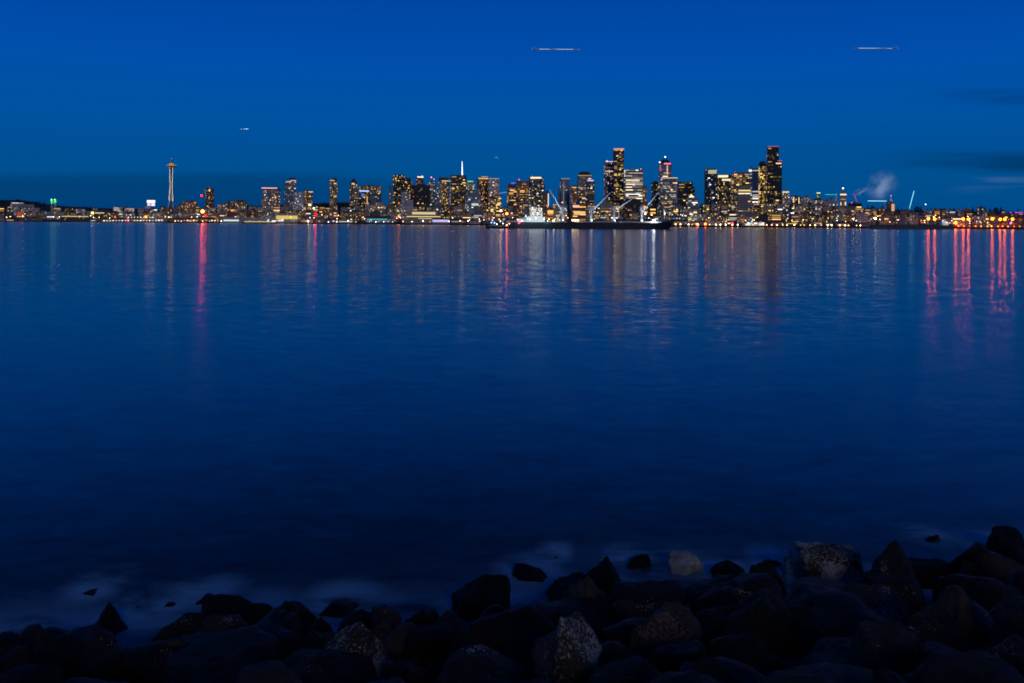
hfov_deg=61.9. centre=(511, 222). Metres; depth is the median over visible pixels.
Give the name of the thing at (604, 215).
lowrise block
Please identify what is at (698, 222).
waterfront shed
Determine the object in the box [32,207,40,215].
midrise block
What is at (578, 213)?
pavilion
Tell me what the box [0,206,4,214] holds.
midrise block
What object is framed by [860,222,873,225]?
waterfront shed
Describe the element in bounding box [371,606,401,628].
boulder
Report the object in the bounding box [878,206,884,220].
midrise block
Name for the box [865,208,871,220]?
midrise block
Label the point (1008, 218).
lowrise block
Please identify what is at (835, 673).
boulder
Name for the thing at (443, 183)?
office tower
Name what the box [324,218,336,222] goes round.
waterfront shed
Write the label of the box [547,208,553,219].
pavilion
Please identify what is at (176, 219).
waterfront shed
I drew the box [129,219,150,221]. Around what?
waterfront shed
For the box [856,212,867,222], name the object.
warehouse
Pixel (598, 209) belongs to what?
midrise block
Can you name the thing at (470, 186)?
office tower
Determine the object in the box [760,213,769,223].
lowrise block
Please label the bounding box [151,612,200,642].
boulder
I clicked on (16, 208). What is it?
midrise block
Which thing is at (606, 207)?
office block
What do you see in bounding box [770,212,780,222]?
lowrise block
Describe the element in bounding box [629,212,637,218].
lowrise block
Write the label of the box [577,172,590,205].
office tower
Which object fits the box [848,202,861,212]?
office block
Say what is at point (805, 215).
lowrise block
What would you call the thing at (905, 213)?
midrise block
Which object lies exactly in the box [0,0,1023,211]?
sky
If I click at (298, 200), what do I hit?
apartment block
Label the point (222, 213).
lowrise block
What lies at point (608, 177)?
office tower
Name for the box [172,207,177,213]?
midrise block
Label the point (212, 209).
midrise block
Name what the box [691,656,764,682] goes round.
boulder
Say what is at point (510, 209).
midrise block
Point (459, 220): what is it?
waterfront shed
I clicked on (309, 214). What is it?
lowrise block
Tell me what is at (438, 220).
pier shed
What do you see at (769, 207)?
midrise block
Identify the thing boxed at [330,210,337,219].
lowrise block
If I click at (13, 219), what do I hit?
waterfront shed
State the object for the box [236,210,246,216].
lowrise block
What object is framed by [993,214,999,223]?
lowrise block
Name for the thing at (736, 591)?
boulder
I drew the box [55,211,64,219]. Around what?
lowrise block
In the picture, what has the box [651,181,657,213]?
office block
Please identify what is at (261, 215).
lowrise block
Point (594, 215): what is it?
lowrise block
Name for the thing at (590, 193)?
office tower
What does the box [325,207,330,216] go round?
midrise block
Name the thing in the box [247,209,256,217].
lowrise block
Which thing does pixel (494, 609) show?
boulder
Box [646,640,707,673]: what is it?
boulder
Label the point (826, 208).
midrise block
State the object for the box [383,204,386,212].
midrise block
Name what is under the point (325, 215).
lowrise block
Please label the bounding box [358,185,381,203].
apartment block
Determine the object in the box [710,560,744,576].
boulder
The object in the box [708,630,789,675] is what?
boulder
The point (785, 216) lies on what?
lowrise block
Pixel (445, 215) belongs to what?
lowrise block
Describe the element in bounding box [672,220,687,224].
waterfront shed
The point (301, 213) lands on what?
lowrise block
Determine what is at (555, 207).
midrise block
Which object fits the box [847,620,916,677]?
boulder
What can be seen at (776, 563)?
boulder
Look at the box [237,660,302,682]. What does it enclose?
boulder
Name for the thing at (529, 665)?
boulder
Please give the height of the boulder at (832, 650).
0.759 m
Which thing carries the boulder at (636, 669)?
on the shore ground
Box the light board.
[147,200,154,207]
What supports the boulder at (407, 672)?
on the shore ground
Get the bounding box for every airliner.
[532,47,578,49]
[853,46,898,48]
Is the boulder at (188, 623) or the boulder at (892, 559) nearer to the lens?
the boulder at (188, 623)
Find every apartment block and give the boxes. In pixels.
[183,200,196,211]
[224,200,246,216]
[293,191,303,213]
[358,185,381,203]
[543,191,548,218]
[791,195,799,211]
[963,208,971,217]
[976,206,985,215]
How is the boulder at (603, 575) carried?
on the shore ground
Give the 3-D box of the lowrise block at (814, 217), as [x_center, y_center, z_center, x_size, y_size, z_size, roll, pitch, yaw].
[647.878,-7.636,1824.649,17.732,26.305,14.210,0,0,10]
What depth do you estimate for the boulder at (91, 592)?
13.69 m
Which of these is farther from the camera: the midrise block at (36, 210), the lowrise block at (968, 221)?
the midrise block at (36, 210)
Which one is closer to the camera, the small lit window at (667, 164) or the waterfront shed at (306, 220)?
the small lit window at (667, 164)
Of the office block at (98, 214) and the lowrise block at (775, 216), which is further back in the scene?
the office block at (98, 214)
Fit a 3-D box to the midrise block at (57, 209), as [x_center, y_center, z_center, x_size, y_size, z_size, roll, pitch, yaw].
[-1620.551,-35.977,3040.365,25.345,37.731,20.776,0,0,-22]
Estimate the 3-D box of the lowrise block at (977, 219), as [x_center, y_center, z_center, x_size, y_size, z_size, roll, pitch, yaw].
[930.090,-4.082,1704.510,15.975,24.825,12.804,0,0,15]
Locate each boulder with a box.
[0,631,19,643]
[0,645,32,673]
[0,661,64,682]
[19,623,52,651]
[45,627,68,638]
[57,624,130,682]
[83,588,97,595]
[94,603,127,635]
[121,631,218,682]
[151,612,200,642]
[162,626,279,682]
[164,602,175,606]
[195,593,212,604]
[196,613,247,632]
[201,594,271,625]
[232,620,306,660]
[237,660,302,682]
[254,608,300,634]
[278,601,317,635]
[282,648,378,682]
[303,617,332,635]
[318,598,359,617]
[324,621,390,677]
[337,609,371,631]
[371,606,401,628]
[371,621,390,639]
[379,659,433,682]
[382,622,447,675]
[404,610,428,624]
[426,608,438,625]
[436,610,468,628]
[437,644,535,682]
[447,628,485,658]
[451,574,510,621]
[468,604,554,666]
[487,604,508,615]
[512,563,547,581]
[525,635,546,674]
[530,610,602,682]
[536,593,618,642]
[545,571,587,601]
[563,576,611,604]
[586,556,620,596]
[588,655,662,682]
[597,640,636,667]
[602,617,647,647]
[609,579,684,616]
[627,553,651,568]
[628,601,703,659]
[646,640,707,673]
[669,550,703,575]
[684,574,736,602]
[689,573,782,616]
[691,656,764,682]
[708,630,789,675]
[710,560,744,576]
[721,588,792,655]
[748,559,787,598]
[757,670,828,682]
[770,560,781,566]
[781,541,863,590]
[783,577,845,606]
[786,662,873,682]
[794,637,851,666]
[813,591,887,639]
[843,582,910,625]
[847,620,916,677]
[856,571,924,615]
[870,539,925,605]
[902,649,1023,682]
[903,612,969,659]
[908,557,951,588]
[908,641,960,672]
[915,585,993,649]
[925,535,940,541]
[931,573,1020,611]
[949,547,986,573]
[960,542,989,554]
[972,562,1022,576]
[972,600,993,622]
[977,552,1023,584]
[985,525,1023,555]
[986,634,1023,676]
[987,594,1023,645]
[1004,544,1023,564]
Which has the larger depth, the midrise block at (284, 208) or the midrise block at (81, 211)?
the midrise block at (81, 211)
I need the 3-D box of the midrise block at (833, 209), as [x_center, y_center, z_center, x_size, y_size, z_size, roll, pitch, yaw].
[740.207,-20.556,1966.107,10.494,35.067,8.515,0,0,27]
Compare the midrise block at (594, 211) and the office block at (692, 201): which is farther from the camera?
the midrise block at (594, 211)
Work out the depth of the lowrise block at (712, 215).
1911.47 m
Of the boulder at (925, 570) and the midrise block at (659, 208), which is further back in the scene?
the midrise block at (659, 208)
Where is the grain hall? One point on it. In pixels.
(19, 214)
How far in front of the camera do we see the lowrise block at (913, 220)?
1759.70 m
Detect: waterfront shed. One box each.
[5,218,18,220]
[20,218,41,221]
[113,218,126,220]
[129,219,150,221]
[155,217,166,221]
[168,218,185,221]
[186,218,197,221]
[198,217,214,222]
[300,219,312,222]
[315,218,324,222]
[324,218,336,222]
[337,220,354,222]
[449,218,466,223]
[467,220,480,223]
[505,219,516,223]
[587,219,602,221]
[615,219,629,222]
[630,219,649,222]
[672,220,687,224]
[691,221,704,224]
[705,221,720,224]
[721,222,733,224]
[770,220,784,225]
[785,222,797,225]
[801,222,812,225]
[813,222,821,225]
[836,221,849,225]
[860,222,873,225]
[979,223,996,226]
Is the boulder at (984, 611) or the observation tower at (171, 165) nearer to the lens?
the boulder at (984, 611)
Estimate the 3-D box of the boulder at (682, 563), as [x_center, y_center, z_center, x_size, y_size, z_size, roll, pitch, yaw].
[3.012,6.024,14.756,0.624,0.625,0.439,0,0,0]
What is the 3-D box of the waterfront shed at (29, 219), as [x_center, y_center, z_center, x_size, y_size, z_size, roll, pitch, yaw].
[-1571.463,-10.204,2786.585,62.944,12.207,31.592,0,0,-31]
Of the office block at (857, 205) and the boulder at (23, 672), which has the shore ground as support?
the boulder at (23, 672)
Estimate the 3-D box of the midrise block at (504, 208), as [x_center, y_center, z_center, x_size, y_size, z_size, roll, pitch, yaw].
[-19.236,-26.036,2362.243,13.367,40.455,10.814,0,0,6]
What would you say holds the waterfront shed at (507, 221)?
on the land
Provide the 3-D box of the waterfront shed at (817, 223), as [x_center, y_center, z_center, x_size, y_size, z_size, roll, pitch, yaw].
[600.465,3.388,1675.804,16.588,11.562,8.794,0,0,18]
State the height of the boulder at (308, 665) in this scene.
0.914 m
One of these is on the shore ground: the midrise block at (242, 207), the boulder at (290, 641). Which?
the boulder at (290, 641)
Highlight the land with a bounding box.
[0,200,1023,228]
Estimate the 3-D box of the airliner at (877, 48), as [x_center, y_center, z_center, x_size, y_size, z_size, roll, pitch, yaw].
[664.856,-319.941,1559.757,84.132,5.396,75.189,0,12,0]
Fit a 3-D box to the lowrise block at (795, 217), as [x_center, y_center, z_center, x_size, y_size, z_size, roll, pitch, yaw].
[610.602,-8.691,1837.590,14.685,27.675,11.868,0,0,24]
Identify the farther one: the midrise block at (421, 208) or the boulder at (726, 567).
the midrise block at (421, 208)
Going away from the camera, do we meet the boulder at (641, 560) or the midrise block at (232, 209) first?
the boulder at (641, 560)
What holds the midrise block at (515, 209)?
on the land
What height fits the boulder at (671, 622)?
0.962 m
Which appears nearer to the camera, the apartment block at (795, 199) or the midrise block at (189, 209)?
the apartment block at (795, 199)
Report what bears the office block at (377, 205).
on the land
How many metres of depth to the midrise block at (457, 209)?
2415.08 m
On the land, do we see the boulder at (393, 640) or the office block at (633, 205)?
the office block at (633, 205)
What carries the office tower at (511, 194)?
on the land
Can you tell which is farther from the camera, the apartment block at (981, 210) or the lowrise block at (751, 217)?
the lowrise block at (751, 217)
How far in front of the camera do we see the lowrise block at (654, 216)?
1987.27 m
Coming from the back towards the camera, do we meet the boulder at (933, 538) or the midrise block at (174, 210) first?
the midrise block at (174, 210)
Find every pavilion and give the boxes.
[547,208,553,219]
[572,205,585,220]
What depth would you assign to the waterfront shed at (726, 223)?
1740.20 m
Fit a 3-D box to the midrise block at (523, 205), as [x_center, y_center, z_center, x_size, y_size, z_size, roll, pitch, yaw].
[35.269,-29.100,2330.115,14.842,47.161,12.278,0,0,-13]
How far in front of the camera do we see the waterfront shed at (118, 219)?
2634.41 m
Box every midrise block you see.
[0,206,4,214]
[6,206,11,214]
[13,206,20,215]
[21,206,30,215]
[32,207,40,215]
[53,207,61,216]
[64,207,75,211]
[76,208,85,215]
[86,210,91,217]
[92,207,98,217]
[112,206,122,217]
[124,208,134,211]
[138,207,144,217]
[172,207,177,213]
[178,203,182,217]
[186,208,193,211]
[194,205,199,211]
[209,206,215,212]
[217,204,223,212]
[228,207,237,211]
[238,204,246,210]
[273,206,280,212]
[281,206,289,211]
[312,205,317,212]
[318,206,324,216]
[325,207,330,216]
[347,206,354,211]
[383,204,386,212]
[387,204,393,213]
[394,206,399,218]
[418,206,424,210]
[439,205,443,215]
[444,204,452,213]
[453,205,461,213]
[475,206,482,212]
[502,206,507,211]
[508,205,512,218]
[513,206,518,213]
[522,203,527,213]
[552,203,557,219]
[558,204,566,219]
[587,204,595,218]
[596,206,599,218]
[612,203,619,218]
[643,204,648,213]
[649,205,655,214]
[657,202,661,214]
[662,205,670,214]
[671,203,678,214]
[679,205,683,219]
[702,202,710,219]
[711,202,719,213]
[720,201,727,213]
[728,204,736,212]
[752,202,759,219]
[760,201,764,213]
[765,202,774,213]
[777,203,783,219]
[785,204,789,215]
[790,202,794,219]
[796,204,805,213]
[806,203,814,214]
[815,204,821,214]
[822,206,829,212]
[831,206,835,219]
[846,206,855,220]
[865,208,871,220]
[872,207,877,220]
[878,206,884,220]
[885,210,890,215]
[899,209,908,221]
[909,211,918,219]
[924,209,932,221]
[933,208,939,221]
[941,208,948,216]
[949,209,956,221]
[965,212,972,217]
[988,210,994,222]
[1010,212,1016,222]
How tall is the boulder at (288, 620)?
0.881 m
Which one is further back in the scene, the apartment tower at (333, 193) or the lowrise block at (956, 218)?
the apartment tower at (333, 193)
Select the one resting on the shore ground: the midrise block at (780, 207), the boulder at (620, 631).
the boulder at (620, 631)
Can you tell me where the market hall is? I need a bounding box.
[404,211,441,222]
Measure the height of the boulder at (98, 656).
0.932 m
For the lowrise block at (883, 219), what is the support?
on the land
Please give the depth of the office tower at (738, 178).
2121.90 m
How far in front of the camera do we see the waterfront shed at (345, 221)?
2289.60 m
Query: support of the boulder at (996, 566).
on the shore ground
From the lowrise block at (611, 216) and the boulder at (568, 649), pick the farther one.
the lowrise block at (611, 216)
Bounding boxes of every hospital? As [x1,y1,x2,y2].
[800,196,825,212]
[822,198,837,212]
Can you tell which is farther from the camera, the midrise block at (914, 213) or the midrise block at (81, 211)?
the midrise block at (81, 211)
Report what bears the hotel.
on the land
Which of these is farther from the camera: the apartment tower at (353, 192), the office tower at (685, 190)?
the apartment tower at (353, 192)
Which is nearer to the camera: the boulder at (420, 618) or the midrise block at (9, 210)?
the boulder at (420, 618)
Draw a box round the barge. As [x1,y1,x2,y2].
[869,219,953,228]
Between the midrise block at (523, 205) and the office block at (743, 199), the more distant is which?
the midrise block at (523, 205)
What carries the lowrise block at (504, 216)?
on the land
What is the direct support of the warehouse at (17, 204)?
on the land
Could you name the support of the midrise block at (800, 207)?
on the land
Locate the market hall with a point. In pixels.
(420, 216)
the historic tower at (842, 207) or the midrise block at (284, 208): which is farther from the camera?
the midrise block at (284, 208)
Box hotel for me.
[358,190,368,207]
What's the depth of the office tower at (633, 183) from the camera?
2240.03 m
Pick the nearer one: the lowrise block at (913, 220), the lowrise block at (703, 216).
the lowrise block at (913, 220)
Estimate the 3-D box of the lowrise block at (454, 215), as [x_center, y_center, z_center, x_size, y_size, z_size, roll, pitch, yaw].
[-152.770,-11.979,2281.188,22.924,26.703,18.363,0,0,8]
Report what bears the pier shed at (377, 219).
on the land
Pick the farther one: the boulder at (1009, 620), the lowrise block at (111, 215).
the lowrise block at (111, 215)
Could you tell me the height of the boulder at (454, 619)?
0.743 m
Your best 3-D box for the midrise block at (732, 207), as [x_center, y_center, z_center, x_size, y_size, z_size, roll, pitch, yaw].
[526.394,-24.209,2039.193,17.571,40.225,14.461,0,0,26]
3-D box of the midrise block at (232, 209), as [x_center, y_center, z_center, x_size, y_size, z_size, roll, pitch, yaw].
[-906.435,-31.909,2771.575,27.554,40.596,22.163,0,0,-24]
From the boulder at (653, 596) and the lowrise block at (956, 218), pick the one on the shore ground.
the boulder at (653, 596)
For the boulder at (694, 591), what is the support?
on the shore ground
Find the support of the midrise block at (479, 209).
on the land
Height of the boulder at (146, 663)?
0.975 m
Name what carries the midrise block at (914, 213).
on the land
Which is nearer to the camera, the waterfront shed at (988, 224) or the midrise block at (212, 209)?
the waterfront shed at (988, 224)
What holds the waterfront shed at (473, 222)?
on the land
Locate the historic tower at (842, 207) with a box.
[837,188,845,220]
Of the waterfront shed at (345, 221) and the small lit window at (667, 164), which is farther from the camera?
the waterfront shed at (345, 221)
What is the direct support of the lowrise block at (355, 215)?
on the land
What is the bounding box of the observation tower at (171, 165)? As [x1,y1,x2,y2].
[167,159,176,207]
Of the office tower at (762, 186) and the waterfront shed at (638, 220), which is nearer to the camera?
the waterfront shed at (638, 220)
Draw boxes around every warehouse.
[10,203,24,211]
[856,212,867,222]
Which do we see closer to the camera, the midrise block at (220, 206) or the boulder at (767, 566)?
the boulder at (767, 566)
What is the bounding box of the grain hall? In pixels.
[16,211,24,220]
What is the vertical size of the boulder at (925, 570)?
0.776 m
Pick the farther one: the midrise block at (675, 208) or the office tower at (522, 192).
the office tower at (522, 192)
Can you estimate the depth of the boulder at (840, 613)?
9.94 m
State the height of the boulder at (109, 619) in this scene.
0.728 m
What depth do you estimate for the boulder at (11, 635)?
10.87 m
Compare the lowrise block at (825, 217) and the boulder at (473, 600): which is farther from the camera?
the lowrise block at (825, 217)
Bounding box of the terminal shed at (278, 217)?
[222,213,298,222]
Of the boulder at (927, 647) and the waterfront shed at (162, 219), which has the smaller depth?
the boulder at (927, 647)
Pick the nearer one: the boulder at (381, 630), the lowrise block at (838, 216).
the boulder at (381, 630)
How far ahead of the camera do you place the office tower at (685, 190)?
2172.18 m
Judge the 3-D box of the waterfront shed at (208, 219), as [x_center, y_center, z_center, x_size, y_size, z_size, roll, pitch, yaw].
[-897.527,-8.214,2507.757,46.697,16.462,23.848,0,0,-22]
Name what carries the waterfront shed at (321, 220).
on the land
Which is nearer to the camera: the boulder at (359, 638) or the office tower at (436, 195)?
the boulder at (359, 638)
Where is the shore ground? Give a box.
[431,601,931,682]
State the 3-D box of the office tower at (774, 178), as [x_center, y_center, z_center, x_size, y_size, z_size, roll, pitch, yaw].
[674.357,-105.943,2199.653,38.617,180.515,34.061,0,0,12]
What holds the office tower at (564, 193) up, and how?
on the land
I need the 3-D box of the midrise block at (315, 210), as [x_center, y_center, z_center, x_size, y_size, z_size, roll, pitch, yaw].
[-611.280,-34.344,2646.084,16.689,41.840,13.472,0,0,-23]
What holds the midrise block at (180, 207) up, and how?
on the land
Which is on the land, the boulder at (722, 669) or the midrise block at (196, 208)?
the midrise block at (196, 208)
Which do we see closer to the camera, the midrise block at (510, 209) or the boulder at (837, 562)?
the boulder at (837, 562)
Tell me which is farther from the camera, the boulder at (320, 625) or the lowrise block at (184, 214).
the lowrise block at (184, 214)
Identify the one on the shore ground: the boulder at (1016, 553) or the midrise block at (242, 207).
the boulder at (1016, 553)
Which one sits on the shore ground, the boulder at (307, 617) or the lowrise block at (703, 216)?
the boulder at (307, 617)
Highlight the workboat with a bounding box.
[485,220,515,228]
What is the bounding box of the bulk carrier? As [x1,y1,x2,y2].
[509,189,674,228]
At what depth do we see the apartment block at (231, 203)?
2785.31 m
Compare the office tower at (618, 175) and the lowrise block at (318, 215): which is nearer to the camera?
the office tower at (618, 175)
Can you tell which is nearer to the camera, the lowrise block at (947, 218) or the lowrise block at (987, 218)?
the lowrise block at (987, 218)
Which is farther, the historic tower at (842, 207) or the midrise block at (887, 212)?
the historic tower at (842, 207)
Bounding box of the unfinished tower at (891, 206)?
[887,201,894,215]
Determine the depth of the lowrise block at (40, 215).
2939.33 m
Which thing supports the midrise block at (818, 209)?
on the land
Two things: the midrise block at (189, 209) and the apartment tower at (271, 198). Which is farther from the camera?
the midrise block at (189, 209)
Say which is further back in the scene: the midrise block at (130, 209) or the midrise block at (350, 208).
the midrise block at (130, 209)
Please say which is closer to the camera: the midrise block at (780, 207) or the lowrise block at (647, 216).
the midrise block at (780, 207)
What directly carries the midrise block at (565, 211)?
on the land
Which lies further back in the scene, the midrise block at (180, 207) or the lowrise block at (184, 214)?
the midrise block at (180, 207)
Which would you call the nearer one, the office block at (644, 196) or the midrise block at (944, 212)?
the midrise block at (944, 212)
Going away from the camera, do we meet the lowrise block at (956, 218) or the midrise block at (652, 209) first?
the lowrise block at (956, 218)
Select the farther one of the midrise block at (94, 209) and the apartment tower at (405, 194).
the midrise block at (94, 209)
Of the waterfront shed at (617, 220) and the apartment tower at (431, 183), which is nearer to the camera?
the waterfront shed at (617, 220)
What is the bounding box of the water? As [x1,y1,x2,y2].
[0,222,1023,648]
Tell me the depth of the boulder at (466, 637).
9.43 m
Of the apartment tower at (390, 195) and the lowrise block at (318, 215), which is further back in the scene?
the apartment tower at (390, 195)
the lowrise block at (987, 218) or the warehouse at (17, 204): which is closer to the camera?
the lowrise block at (987, 218)
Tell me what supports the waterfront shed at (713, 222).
on the land
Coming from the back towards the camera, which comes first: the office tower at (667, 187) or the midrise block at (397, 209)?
the midrise block at (397, 209)
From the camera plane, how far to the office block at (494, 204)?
2310.96 m
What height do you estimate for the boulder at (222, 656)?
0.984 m
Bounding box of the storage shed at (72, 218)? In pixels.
[60,215,88,220]
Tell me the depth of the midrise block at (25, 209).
3092.12 m
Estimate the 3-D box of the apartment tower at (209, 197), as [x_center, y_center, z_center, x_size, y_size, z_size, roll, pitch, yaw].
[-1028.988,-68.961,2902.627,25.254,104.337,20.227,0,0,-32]
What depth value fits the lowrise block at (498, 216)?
2225.78 m
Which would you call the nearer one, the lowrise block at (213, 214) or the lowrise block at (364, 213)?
the lowrise block at (364, 213)
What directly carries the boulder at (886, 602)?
on the shore ground
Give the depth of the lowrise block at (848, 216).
1804.17 m
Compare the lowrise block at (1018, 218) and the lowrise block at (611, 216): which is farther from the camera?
the lowrise block at (611, 216)
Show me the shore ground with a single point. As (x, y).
(789, 659)
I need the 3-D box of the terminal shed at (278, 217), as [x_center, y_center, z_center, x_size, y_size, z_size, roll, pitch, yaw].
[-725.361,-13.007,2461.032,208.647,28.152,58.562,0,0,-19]
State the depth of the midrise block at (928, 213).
1884.61 m
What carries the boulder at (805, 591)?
on the shore ground
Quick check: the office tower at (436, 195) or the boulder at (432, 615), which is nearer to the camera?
the boulder at (432, 615)
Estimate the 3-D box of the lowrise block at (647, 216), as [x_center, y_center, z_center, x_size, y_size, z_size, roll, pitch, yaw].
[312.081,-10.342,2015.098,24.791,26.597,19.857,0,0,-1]
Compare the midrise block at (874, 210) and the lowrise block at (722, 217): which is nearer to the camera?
the lowrise block at (722, 217)
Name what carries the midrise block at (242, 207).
on the land
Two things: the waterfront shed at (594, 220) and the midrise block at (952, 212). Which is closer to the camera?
the midrise block at (952, 212)
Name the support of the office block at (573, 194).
on the land
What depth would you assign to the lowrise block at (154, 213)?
2745.49 m
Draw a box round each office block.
[91,211,105,220]
[365,201,382,212]
[370,195,378,203]
[405,200,412,214]
[410,184,429,210]
[465,192,481,219]
[489,195,500,220]
[570,185,577,218]
[600,202,611,212]
[622,198,641,218]
[642,186,646,204]
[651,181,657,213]
[683,208,699,223]
[686,195,698,208]
[737,184,750,220]
[782,190,789,212]
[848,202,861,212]
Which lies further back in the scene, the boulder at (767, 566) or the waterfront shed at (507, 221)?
the waterfront shed at (507, 221)
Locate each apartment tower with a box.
[205,187,213,207]
[261,188,280,212]
[284,178,295,210]
[304,190,312,206]
[329,178,337,208]
[350,178,356,205]
[389,186,391,204]
[401,190,409,218]
[428,177,434,206]
[488,178,498,206]
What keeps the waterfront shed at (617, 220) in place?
on the land
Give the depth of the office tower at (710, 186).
2092.50 m
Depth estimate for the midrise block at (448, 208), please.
2423.27 m
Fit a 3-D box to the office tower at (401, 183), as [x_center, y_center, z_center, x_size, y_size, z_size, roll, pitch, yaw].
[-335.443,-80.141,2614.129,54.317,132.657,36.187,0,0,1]
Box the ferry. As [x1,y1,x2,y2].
[741,221,767,226]
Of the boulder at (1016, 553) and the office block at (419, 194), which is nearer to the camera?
the boulder at (1016, 553)
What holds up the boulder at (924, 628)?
on the shore ground
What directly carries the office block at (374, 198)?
on the land
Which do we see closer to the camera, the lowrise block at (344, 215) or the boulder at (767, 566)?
the boulder at (767, 566)
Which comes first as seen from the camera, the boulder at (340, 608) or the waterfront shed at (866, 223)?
the boulder at (340, 608)
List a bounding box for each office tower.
[393,175,411,216]
[416,176,423,184]
[433,186,439,215]
[438,177,448,206]
[450,166,465,212]
[466,181,474,194]
[477,176,487,211]
[507,182,516,206]
[516,179,528,213]
[529,176,544,206]
[558,178,569,217]
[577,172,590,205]
[585,180,594,205]
[604,161,612,203]
[613,148,623,204]
[624,169,642,201]
[658,156,677,206]
[677,182,694,207]
[704,169,717,203]
[717,175,731,204]
[732,172,748,212]
[749,166,758,212]
[758,161,766,203]
[766,146,781,211]
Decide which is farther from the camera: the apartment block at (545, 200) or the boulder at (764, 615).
the apartment block at (545, 200)
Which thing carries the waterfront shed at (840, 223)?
on the land
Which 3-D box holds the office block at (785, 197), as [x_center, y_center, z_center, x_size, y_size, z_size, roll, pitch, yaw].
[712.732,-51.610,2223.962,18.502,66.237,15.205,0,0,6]
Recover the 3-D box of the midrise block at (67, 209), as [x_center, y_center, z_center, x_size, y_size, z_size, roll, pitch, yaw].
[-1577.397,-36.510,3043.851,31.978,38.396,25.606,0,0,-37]
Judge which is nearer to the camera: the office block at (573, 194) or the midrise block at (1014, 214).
the midrise block at (1014, 214)
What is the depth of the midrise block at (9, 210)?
3127.52 m
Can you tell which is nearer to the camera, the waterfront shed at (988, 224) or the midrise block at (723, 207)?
the waterfront shed at (988, 224)
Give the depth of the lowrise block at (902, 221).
1760.20 m
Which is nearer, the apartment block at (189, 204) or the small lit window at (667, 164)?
the small lit window at (667, 164)
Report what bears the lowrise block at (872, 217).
on the land
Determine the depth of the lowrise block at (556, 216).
2120.33 m
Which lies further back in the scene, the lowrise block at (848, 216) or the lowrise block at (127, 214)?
the lowrise block at (127, 214)
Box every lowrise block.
[26,211,32,217]
[36,212,44,218]
[45,211,54,219]
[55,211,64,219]
[65,211,75,215]
[107,211,118,218]
[123,211,135,218]
[140,211,150,218]
[151,210,160,219]
[161,210,167,219]
[168,213,178,217]
[180,212,188,219]
[189,211,200,217]
[207,211,218,220]
[219,209,225,220]
[227,211,235,216]
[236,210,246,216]
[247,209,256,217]
[257,212,265,217]
[266,210,275,217]
[294,210,304,220]
[306,211,313,219]
[314,212,320,220]
[322,212,328,217]
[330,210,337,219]
[340,211,349,219]
[350,210,360,220]
[361,210,369,220]
[370,210,379,215]
[380,213,390,215]
[391,211,396,221]
[441,212,449,217]
[450,213,459,217]
[460,212,470,219]
[472,212,481,221]
[482,211,492,221]
[495,212,501,220]
[502,211,508,220]
[513,213,521,218]
[555,212,560,220]
[588,212,597,218]
[599,211,608,220]
[609,212,617,220]
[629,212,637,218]
[638,213,649,219]
[650,214,660,220]
[661,214,669,218]
[670,214,679,219]
[701,212,707,220]
[708,211,717,220]
[718,213,727,221]
[728,212,736,222]
[737,212,744,223]
[747,213,756,221]
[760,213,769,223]
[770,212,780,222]
[782,211,788,221]
[792,212,798,223]
[799,211,809,223]
[810,213,819,221]
[820,211,831,223]
[833,211,842,223]
[845,212,851,222]
[869,214,875,224]
[879,215,888,223]
[889,215,896,223]
[897,216,906,224]
[908,216,917,224]
[918,213,925,224]
[927,216,935,224]
[938,216,949,224]
[951,216,961,224]
[962,217,971,223]
[972,215,982,223]
[983,214,990,222]
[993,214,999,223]
[1001,214,1011,223]
[1015,215,1022,222]
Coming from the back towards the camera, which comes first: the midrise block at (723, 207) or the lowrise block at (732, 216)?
the midrise block at (723, 207)
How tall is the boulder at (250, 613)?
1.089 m
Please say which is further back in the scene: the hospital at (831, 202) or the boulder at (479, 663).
the hospital at (831, 202)
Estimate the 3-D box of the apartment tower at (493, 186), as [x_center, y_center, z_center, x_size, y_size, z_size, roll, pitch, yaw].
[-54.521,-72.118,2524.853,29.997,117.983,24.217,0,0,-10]
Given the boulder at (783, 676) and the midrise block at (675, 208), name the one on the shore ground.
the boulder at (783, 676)
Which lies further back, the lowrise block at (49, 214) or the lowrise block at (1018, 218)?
the lowrise block at (49, 214)
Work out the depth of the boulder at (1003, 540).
15.60 m
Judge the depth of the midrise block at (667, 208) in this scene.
2111.23 m
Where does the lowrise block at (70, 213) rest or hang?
on the land
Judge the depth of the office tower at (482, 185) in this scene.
2571.57 m
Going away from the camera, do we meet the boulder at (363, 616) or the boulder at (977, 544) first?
the boulder at (363, 616)
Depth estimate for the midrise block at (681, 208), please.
2080.51 m
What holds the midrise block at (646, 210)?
on the land
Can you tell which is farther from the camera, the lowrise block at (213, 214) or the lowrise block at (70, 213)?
the lowrise block at (70, 213)
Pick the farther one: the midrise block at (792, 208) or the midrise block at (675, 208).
the midrise block at (675, 208)
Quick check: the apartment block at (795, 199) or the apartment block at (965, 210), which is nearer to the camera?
the apartment block at (965, 210)
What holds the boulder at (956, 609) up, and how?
on the shore ground
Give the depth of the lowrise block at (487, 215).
2235.50 m
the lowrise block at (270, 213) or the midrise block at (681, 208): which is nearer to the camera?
the midrise block at (681, 208)
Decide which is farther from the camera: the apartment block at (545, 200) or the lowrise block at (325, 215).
the lowrise block at (325, 215)
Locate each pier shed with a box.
[366,216,390,222]
[432,218,449,222]
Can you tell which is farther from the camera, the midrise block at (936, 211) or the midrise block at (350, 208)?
the midrise block at (350, 208)
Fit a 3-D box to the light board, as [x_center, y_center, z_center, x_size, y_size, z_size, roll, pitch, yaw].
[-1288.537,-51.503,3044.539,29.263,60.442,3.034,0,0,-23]

